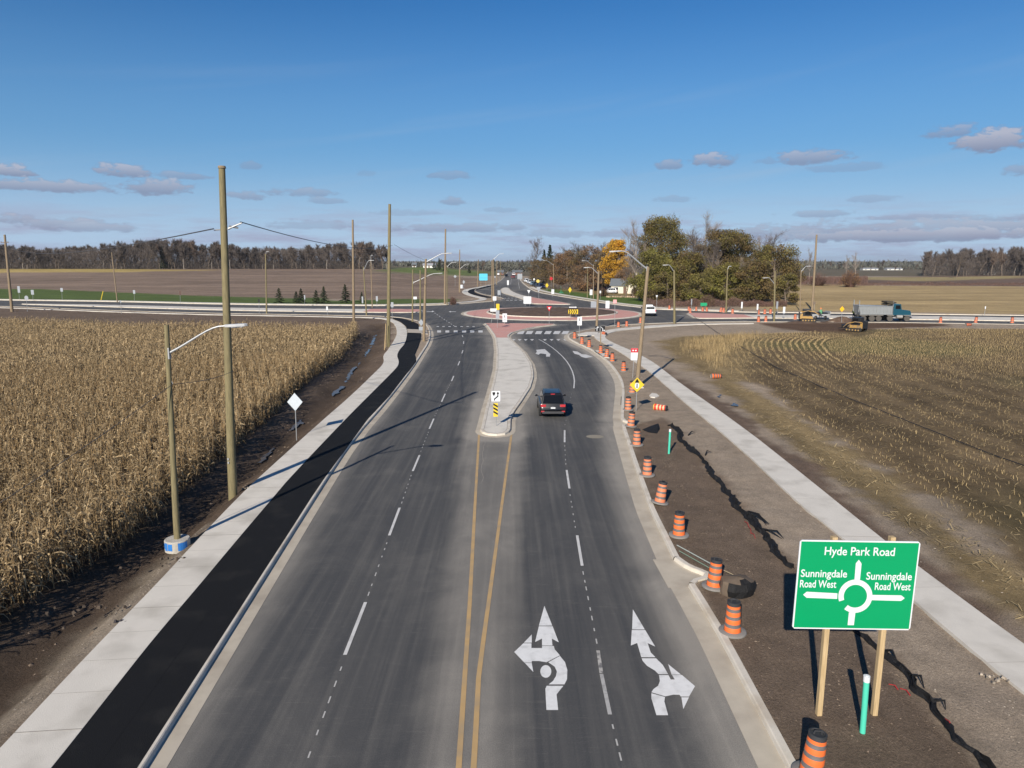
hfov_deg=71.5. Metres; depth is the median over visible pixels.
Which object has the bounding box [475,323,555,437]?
kerb
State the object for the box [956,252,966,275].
woodland tree
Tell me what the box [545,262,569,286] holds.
tree
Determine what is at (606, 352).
construction drum
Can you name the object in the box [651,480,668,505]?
construction drum
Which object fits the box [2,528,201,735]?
pebbles
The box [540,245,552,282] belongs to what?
spruce tree
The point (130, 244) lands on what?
overhead wire
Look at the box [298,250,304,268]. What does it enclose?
woodland tree
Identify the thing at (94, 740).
cycle path
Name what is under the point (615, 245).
maple tree
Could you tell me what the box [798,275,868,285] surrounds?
scrub
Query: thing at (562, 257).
tree
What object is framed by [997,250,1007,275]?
woodland tree
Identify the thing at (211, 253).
woodland tree
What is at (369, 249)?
woodland tree
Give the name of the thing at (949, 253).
woodland tree
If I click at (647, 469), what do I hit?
construction drum
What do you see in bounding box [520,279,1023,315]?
kerb
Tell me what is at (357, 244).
woodland tree
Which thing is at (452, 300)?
bush
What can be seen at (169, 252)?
woodland tree
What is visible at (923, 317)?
traffic island
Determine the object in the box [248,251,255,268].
woodland tree
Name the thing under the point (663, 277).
tree
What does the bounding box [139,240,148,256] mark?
woodland tree
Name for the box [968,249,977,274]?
woodland tree
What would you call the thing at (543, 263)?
tree
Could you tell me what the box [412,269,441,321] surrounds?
street lamp
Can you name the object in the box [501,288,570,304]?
kerb
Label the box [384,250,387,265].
woodland tree
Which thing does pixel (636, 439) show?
construction drum
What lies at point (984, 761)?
silt fence
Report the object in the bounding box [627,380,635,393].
construction drum
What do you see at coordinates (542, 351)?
lane arrow
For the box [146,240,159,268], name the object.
woodland tree
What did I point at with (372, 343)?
puddle
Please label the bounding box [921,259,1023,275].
woodland undergrowth
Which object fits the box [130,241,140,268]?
woodland tree
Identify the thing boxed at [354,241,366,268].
woodland tree
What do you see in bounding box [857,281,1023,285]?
scrub
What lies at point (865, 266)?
woodland
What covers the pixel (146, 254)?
woodland tree
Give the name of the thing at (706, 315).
red paving
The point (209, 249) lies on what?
woodland tree
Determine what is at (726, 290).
street lamp
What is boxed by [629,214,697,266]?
tree
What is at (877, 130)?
sky
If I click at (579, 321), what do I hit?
pedestrian sign
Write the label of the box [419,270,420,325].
utility pole
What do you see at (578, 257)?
tree
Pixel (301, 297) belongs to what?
young spruce
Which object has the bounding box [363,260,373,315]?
street lamp
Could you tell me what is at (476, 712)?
yellow line
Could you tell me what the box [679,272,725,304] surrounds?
tree
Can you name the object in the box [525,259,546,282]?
tree
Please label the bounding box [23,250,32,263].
woodland tree
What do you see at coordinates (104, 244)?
woodland tree
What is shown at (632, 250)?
bare tree
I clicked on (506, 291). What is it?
traffic island
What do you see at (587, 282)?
utility pole
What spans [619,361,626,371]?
construction drum
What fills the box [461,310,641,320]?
kerb
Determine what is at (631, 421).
construction drum
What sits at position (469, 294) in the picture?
sidewalk
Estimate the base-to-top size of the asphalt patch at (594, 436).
0.001 m
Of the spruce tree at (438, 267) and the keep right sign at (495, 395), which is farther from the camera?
the spruce tree at (438, 267)
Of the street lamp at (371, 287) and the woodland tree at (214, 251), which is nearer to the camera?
the street lamp at (371, 287)
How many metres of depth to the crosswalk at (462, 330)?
111.10 m
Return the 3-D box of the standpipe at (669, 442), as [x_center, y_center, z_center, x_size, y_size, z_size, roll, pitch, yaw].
[8.972,3.355,40.502,0.155,1.628,0.135,0,10,0]
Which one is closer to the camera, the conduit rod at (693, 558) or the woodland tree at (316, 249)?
the conduit rod at (693, 558)
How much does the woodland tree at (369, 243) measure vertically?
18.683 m
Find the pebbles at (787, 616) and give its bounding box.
[630,421,964,764]
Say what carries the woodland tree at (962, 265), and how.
on the ground at (948, 673)
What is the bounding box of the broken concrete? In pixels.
[980,673,1009,683]
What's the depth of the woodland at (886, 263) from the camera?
1526.60 m
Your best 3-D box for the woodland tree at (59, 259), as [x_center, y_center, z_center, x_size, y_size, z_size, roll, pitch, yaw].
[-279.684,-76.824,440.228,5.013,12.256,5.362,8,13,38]
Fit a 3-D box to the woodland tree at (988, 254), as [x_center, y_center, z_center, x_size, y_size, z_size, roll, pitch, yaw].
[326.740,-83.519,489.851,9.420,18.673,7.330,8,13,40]
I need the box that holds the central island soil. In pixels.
[489,307,615,316]
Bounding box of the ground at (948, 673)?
[0,261,1023,767]
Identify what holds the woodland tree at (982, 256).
on the ground at (948, 673)
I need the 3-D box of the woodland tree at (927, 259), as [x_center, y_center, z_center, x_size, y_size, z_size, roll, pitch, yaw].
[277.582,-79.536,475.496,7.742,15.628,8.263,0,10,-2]
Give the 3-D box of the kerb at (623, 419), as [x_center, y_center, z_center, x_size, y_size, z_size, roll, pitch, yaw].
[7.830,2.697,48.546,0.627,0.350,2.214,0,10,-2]
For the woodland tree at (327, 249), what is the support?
on the ground at (948, 673)
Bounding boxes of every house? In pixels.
[423,263,435,267]
[512,270,522,274]
[609,279,635,293]
[860,268,878,269]
[884,268,902,269]
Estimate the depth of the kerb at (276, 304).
179.34 m
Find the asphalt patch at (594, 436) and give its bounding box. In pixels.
[586,435,603,437]
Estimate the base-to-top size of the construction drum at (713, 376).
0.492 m
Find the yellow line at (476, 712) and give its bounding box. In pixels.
[456,435,511,767]
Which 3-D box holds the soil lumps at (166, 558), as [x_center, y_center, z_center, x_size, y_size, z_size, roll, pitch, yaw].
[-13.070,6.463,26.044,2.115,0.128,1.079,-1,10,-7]
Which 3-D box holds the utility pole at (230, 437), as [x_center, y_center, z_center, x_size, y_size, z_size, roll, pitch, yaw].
[-12.727,-1.949,32.534,1.520,15.474,0.445,0,10,0]
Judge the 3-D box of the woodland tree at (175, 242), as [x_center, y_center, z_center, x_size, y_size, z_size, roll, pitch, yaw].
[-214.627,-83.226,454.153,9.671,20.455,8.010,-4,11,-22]
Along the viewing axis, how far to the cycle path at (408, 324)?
122.46 m
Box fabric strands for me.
[688,431,945,709]
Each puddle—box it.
[257,447,273,462]
[289,420,302,430]
[332,386,344,395]
[344,362,359,381]
[364,335,376,355]
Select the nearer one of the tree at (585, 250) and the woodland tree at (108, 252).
the tree at (585, 250)
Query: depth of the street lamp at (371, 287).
164.59 m
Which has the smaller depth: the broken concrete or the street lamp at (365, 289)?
the broken concrete
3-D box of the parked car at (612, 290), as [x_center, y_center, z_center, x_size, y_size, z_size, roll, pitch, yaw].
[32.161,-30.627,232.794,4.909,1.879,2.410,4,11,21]
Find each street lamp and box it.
[164,323,247,553]
[265,251,268,313]
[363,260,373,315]
[370,255,372,307]
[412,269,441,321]
[423,253,451,340]
[493,254,498,295]
[584,260,593,298]
[584,267,599,325]
[609,250,649,387]
[664,265,675,323]
[725,266,730,312]
[765,271,775,321]
[799,266,809,310]
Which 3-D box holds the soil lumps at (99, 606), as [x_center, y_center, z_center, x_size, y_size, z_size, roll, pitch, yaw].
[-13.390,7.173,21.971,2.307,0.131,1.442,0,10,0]
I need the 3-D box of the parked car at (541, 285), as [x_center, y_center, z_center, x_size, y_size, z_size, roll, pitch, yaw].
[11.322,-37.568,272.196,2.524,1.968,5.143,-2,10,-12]
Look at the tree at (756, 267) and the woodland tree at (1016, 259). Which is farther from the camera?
the woodland tree at (1016, 259)
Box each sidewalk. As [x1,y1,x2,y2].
[0,285,489,304]
[0,307,406,767]
[407,329,427,334]
[530,287,739,310]
[577,332,598,335]
[594,323,1023,694]
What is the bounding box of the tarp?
[642,424,659,432]
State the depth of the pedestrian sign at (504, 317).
121.46 m
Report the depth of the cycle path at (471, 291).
238.20 m
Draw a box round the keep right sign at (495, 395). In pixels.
[491,391,499,425]
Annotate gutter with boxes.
[613,419,625,426]
[653,559,699,587]
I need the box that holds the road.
[0,271,1023,767]
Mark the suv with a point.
(550, 401)
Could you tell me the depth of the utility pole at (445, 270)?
175.83 m
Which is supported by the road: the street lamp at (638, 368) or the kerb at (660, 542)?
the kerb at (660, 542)
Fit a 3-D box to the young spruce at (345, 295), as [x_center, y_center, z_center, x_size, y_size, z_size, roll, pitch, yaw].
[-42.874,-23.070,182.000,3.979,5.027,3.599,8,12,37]
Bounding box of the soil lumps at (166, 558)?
[119,555,185,568]
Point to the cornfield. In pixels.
(43, 407)
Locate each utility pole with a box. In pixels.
[1,235,13,311]
[111,252,117,301]
[214,165,242,500]
[352,220,354,318]
[386,204,390,346]
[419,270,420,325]
[444,229,445,303]
[459,250,459,291]
[491,260,492,301]
[587,266,587,297]
[811,235,817,309]
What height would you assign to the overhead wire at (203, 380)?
0.471 m
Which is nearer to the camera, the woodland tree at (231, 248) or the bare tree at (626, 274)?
the bare tree at (626, 274)
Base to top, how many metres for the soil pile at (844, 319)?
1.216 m
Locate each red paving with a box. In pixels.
[363,309,418,311]
[486,323,552,337]
[531,297,567,303]
[689,313,754,317]
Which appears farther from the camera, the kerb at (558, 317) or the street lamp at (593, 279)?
the street lamp at (593, 279)
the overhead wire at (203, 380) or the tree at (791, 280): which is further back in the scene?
the tree at (791, 280)
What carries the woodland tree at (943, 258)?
on the ground at (948, 673)
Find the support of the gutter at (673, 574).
on the road
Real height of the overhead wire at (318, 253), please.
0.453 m
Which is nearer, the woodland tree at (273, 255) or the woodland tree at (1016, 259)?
the woodland tree at (273, 255)
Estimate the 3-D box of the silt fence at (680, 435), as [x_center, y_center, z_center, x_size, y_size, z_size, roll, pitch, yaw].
[10.504,3.347,43.269,0.751,0.279,8.511,0,10,3]
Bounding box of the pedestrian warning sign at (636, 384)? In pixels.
[630,378,643,408]
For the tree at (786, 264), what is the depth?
183.41 m
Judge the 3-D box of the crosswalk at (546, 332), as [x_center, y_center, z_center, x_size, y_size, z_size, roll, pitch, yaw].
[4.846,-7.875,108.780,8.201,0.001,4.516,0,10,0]
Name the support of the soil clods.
on the ground at (948, 673)
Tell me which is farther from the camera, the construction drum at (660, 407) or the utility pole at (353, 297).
the utility pole at (353, 297)
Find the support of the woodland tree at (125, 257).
on the ground at (948, 673)
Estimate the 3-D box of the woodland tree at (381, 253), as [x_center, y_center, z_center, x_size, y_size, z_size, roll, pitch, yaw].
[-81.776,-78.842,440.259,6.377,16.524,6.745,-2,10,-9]
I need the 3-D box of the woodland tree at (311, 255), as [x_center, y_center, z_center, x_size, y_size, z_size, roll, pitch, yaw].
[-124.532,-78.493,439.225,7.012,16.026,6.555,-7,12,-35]
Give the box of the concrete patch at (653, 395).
[649,393,658,397]
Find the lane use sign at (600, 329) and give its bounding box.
[595,326,604,344]
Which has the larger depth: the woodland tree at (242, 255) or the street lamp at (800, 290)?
the woodland tree at (242, 255)
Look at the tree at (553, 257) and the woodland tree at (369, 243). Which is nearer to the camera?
the tree at (553, 257)
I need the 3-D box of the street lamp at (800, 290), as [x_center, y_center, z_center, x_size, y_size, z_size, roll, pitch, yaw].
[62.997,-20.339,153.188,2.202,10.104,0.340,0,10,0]
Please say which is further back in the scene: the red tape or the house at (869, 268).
the house at (869, 268)
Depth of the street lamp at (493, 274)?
196.68 m
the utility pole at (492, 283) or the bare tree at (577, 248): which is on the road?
the utility pole at (492, 283)
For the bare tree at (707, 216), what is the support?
on the ground at (948, 673)
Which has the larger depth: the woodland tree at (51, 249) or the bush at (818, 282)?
the woodland tree at (51, 249)
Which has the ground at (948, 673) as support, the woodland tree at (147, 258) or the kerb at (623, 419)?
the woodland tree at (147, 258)
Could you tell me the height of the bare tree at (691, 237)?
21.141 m
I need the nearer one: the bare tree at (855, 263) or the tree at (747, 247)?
the tree at (747, 247)
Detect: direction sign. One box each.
[523,296,530,303]
[591,301,595,307]
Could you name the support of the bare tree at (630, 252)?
on the ground at (948, 673)
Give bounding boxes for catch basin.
[719,574,756,598]
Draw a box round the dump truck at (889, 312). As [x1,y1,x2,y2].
[853,300,911,320]
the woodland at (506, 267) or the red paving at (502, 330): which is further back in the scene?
the woodland at (506, 267)
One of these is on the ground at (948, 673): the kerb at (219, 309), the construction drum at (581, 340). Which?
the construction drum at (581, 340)
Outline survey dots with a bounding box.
[307,390,621,760]
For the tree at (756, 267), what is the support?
on the ground at (948, 673)
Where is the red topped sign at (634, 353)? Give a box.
[631,348,637,377]
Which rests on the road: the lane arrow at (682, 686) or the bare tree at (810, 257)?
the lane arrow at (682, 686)
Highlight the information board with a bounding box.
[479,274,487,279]
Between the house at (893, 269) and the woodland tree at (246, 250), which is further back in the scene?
the house at (893, 269)
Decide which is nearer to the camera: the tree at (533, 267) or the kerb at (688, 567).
the kerb at (688, 567)
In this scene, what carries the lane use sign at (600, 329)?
on the ground at (948, 673)
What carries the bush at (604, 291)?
on the ground at (948, 673)
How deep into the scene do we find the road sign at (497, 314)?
114.36 m
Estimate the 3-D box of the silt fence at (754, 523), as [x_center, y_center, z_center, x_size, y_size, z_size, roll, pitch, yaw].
[10.160,5.286,32.249,0.628,0.259,13.880,0,10,2]
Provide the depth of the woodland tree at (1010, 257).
498.49 m
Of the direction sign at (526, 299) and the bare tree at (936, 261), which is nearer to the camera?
the direction sign at (526, 299)
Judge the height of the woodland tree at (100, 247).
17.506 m
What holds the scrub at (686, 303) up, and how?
on the ground at (948, 673)
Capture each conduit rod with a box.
[677,545,709,563]
[679,550,708,567]
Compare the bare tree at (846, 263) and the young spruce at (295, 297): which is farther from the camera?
the bare tree at (846, 263)
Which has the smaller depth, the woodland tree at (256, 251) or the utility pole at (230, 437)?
the utility pole at (230, 437)
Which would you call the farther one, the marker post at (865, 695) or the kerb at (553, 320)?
the kerb at (553, 320)
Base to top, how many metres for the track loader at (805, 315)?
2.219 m
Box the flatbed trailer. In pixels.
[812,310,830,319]
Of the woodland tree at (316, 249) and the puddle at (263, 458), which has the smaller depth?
the puddle at (263, 458)
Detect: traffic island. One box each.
[43,304,421,311]
[481,328,532,432]
[502,288,523,297]
[697,315,1023,320]
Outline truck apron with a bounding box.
[466,307,638,319]
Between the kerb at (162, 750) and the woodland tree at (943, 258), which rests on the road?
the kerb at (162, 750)
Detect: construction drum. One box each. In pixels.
[579,336,584,343]
[586,339,591,347]
[598,345,602,352]
[603,348,609,357]
[609,352,615,361]
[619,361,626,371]
[623,396,633,410]
[625,411,636,427]
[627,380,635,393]
[630,428,642,446]
[639,456,654,477]
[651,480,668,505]
[653,404,667,410]
[668,510,688,538]
[701,557,722,591]
[710,374,721,378]
[718,598,746,638]
[791,727,827,767]
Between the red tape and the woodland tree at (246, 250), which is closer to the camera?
the red tape
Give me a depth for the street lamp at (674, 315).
122.35 m
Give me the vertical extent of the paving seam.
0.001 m
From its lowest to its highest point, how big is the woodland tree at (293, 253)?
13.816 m
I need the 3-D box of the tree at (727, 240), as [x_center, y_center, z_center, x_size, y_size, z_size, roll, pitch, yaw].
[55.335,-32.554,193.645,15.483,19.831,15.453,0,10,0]
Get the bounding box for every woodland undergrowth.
[0,246,383,268]
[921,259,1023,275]
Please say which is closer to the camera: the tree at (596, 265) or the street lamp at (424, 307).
the street lamp at (424, 307)
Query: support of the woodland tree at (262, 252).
on the ground at (948, 673)
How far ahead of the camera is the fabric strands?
28.30 m
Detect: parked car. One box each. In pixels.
[537,283,544,288]
[607,287,617,292]
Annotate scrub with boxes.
[548,282,608,289]
[647,296,787,306]
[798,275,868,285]
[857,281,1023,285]
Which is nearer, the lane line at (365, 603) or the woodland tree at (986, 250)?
the lane line at (365, 603)
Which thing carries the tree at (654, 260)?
on the ground at (948, 673)
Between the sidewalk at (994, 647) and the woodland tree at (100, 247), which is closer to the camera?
the sidewalk at (994, 647)
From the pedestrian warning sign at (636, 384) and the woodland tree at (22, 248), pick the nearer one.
the pedestrian warning sign at (636, 384)
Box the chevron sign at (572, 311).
[568,306,577,313]
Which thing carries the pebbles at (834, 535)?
on the ground at (948, 673)
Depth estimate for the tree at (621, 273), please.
235.38 m
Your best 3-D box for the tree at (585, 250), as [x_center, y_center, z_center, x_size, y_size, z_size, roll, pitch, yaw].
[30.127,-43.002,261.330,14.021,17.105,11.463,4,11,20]
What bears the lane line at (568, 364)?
on the road
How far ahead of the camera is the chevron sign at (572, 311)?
133.21 m
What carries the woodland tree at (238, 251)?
on the ground at (948, 673)
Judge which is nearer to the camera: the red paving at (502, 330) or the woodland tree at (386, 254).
the red paving at (502, 330)
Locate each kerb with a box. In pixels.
[3,306,433,767]
[13,272,507,305]
[22,304,422,312]
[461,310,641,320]
[464,307,640,319]
[464,314,639,320]
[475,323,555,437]
[486,307,617,317]
[487,307,617,316]
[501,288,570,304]
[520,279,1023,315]
[564,322,1023,418]
[613,424,678,559]
[620,417,627,424]
[671,583,795,767]
[672,557,708,584]
[687,313,1023,320]
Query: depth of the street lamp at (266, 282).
143.71 m
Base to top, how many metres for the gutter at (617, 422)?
0.001 m
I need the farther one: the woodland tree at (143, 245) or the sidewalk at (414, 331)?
the woodland tree at (143, 245)
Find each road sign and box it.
[288,393,301,440]
[490,308,496,321]
[496,310,498,327]
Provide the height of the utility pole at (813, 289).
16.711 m
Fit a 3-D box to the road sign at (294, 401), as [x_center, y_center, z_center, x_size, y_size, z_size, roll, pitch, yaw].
[-13.381,2.081,44.035,0.947,3.119,0.082,0,10,0]
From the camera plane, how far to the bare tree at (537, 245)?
414.93 m
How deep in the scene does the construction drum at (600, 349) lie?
83.58 m
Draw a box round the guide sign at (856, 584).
[792,536,919,715]
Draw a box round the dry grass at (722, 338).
[679,329,767,370]
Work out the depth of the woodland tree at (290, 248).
449.12 m
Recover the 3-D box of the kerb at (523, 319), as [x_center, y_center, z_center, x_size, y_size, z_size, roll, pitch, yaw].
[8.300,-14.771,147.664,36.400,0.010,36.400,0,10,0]
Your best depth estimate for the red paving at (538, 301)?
186.70 m
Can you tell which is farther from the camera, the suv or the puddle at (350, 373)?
the puddle at (350, 373)
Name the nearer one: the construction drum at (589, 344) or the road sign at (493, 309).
the construction drum at (589, 344)
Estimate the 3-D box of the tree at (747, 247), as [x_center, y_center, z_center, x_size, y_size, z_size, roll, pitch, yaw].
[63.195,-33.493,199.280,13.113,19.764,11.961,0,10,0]
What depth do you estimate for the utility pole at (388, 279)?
89.24 m
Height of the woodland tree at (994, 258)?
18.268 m
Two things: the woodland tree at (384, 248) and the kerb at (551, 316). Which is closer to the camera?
the kerb at (551, 316)
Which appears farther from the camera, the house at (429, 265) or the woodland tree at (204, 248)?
the house at (429, 265)
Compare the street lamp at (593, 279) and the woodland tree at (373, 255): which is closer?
the street lamp at (593, 279)
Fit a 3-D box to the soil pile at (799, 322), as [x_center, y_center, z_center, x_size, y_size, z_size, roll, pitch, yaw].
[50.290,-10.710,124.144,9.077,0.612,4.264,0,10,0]
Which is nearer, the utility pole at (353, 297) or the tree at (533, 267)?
the utility pole at (353, 297)
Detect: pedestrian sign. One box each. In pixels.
[502,313,506,323]
[577,317,581,335]
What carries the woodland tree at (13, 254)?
on the ground at (948, 673)
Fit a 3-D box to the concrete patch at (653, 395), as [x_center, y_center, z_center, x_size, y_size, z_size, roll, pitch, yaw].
[11.528,0.934,57.895,0.778,0.100,1.851,0,10,0]
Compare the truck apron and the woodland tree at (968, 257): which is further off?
the woodland tree at (968, 257)
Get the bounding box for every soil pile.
[785,321,816,323]
[825,316,851,321]
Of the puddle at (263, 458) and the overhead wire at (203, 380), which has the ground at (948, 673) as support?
the puddle at (263, 458)
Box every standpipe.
[668,429,670,453]
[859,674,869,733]
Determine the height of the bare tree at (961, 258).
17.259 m
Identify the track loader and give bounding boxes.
[798,309,822,321]
[839,317,867,331]
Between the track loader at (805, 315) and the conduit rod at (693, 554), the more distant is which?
the track loader at (805, 315)
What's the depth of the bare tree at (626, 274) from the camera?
210.72 m
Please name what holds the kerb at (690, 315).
on the road
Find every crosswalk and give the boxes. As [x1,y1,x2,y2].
[437,330,482,331]
[517,331,568,333]
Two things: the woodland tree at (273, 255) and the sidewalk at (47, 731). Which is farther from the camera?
the woodland tree at (273, 255)
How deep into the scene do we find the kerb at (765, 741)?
18.50 m
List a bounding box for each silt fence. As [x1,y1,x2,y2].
[667,423,703,459]
[701,458,794,568]
[852,629,995,767]
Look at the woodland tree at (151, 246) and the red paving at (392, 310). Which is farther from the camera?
the woodland tree at (151, 246)
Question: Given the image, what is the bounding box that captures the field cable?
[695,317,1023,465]
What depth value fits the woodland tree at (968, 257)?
501.01 m
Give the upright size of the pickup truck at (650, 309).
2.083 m
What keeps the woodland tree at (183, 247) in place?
on the ground at (948, 673)
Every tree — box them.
[8,249,18,268]
[17,245,29,266]
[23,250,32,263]
[32,249,39,264]
[44,247,52,262]
[52,248,59,263]
[55,251,64,267]
[98,242,110,268]
[102,243,111,265]
[102,247,111,264]
[112,240,124,268]
[113,247,122,268]
[118,243,127,268]
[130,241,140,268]
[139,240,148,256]
[141,240,150,261]
[145,244,157,263]
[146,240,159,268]
[156,244,164,268]
[156,246,169,268]
[161,240,171,268]
[162,241,176,266]
[167,238,181,263]
[174,238,182,268]
[176,241,186,267]
[184,245,193,268]
[190,240,201,266]
[198,246,207,262]
[205,241,219,268]
[207,243,216,266]
[212,246,220,267]
[217,244,220,258]
[228,242,234,265]
[234,246,245,268]
[237,250,243,268]
[243,246,249,261]
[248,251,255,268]
[251,247,259,268]
[259,249,266,268]
[270,250,278,268]
[272,246,280,268]
[286,246,294,261]
[289,249,297,268]
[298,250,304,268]
[305,245,314,268]
[314,244,323,268]
[322,243,331,267]
[336,242,346,268]
[342,247,349,265]
[354,241,360,268]
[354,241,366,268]
[361,242,367,268]
[363,246,374,263]
[365,241,372,268]
[371,244,375,268]
[375,245,383,268]
[380,244,387,262]
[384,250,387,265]
[436,259,442,270]
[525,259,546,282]
[526,237,543,275]
[532,255,558,283]
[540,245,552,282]
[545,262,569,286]
[548,252,570,283]
[554,249,578,284]
[565,246,593,286]
[566,239,586,262]
[571,263,601,290]
[575,244,610,289]
[588,251,609,289]
[597,239,629,284]
[614,268,633,280]
[617,253,638,295]
[621,220,647,299]
[623,248,678,299]
[626,246,640,297]
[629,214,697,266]
[647,271,688,302]
[665,249,706,300]
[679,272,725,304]
[684,228,709,273]
[687,208,720,293]
[691,228,747,299]
[697,262,757,302]
[701,237,722,270]
[720,229,760,285]
[731,258,773,303]
[739,256,753,300]
[746,230,786,293]
[751,243,806,301]
[769,273,799,305]
[805,249,813,277]
[843,256,850,271]
[851,254,859,273]
[922,254,933,269]
[930,253,943,276]
[937,254,949,275]
[944,248,956,275]
[953,251,966,275]
[955,251,969,276]
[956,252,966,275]
[964,248,970,271]
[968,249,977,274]
[974,251,982,269]
[977,251,984,262]
[979,250,993,274]
[982,249,994,273]
[990,251,999,275]
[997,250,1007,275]
[1004,249,1015,271]
[1008,247,1020,269]
[1012,246,1023,274]
[1013,250,1023,273]
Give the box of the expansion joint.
[484,323,535,432]
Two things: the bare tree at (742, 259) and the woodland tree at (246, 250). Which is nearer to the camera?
the bare tree at (742, 259)
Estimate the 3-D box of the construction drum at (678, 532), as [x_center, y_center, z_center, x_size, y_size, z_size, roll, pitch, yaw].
[6.688,5.559,28.430,0.820,1.046,0.820,-1,10,-4]
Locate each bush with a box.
[449,297,456,304]
[599,288,608,295]
[699,295,715,305]
[805,272,830,285]
[837,269,861,286]
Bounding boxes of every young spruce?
[273,288,284,302]
[292,291,298,303]
[297,288,306,303]
[312,290,319,303]
[320,286,332,303]
[339,284,350,302]
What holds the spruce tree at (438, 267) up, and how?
on the ground at (948, 673)
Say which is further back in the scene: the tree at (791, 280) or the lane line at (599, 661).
the tree at (791, 280)
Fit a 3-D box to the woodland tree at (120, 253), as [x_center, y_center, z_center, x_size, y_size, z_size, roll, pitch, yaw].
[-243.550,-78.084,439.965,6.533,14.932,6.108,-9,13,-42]
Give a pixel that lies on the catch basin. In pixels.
(739, 586)
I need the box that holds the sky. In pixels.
[0,0,1023,260]
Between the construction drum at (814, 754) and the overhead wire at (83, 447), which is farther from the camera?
the overhead wire at (83, 447)
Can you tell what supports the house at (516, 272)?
on the ground at (948, 673)
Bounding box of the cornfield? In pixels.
[0,315,360,623]
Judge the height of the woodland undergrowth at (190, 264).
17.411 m
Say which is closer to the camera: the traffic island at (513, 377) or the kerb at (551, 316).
the traffic island at (513, 377)
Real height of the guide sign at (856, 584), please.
5.057 m
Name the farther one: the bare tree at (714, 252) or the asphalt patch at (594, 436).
the bare tree at (714, 252)
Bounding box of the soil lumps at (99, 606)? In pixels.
[45,604,126,628]
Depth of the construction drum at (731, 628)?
20.87 m
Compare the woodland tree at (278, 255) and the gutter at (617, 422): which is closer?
the gutter at (617, 422)
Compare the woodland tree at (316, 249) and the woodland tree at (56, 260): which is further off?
the woodland tree at (316, 249)
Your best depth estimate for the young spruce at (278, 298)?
179.81 m
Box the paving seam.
[96,389,385,767]
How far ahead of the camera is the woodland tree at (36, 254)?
442.72 m
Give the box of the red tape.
[744,521,949,722]
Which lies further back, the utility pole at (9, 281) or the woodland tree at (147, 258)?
the woodland tree at (147, 258)
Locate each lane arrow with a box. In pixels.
[515,606,566,709]
[536,349,549,356]
[573,351,591,357]
[631,610,694,714]
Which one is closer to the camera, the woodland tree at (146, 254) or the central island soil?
the central island soil
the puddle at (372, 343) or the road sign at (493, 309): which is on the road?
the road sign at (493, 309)
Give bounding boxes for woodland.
[0,259,1000,266]
[382,262,530,271]
[800,265,929,269]
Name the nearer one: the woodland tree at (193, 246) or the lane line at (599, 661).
the lane line at (599, 661)
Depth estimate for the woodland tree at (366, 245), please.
458.50 m
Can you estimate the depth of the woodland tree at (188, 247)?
455.72 m
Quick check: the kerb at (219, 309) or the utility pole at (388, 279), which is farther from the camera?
the kerb at (219, 309)
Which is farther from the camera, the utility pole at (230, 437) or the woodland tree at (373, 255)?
the woodland tree at (373, 255)
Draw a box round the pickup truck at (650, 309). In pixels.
[641,304,655,315]
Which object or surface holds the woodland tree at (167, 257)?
on the ground at (948, 673)
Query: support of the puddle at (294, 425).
on the ground at (948, 673)
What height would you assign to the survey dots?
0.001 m
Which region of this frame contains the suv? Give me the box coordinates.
[535,388,565,415]
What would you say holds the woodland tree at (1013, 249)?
on the ground at (948, 673)
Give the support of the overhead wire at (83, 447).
attached to the street lamp at (177, 542)
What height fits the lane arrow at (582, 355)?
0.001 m
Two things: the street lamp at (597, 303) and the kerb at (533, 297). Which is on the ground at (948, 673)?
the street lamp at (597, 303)
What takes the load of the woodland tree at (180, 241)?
on the ground at (948, 673)
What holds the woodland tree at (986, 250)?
on the ground at (948, 673)
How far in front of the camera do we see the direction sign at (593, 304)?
157.84 m
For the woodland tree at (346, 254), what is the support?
on the ground at (948, 673)
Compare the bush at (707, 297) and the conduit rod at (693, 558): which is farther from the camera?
the bush at (707, 297)
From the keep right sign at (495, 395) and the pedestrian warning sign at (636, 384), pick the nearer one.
the keep right sign at (495, 395)
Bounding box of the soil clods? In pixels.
[28,335,378,674]
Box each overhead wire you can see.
[0,384,172,502]
[8,228,213,253]
[177,371,232,383]
[240,221,391,247]
[247,252,373,253]
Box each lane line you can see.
[343,335,583,654]
[539,339,574,387]
[596,650,602,672]
[600,674,611,713]
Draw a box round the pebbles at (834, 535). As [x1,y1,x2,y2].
[684,404,1020,742]
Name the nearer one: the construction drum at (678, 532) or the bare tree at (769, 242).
the construction drum at (678, 532)
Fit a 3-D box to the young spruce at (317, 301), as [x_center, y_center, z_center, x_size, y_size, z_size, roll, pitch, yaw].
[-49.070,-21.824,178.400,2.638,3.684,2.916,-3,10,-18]
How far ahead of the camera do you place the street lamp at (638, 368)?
60.45 m
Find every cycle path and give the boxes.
[51,332,420,767]
[390,317,418,328]
[468,285,494,297]
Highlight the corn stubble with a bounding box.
[658,328,1023,618]
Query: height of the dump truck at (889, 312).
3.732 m

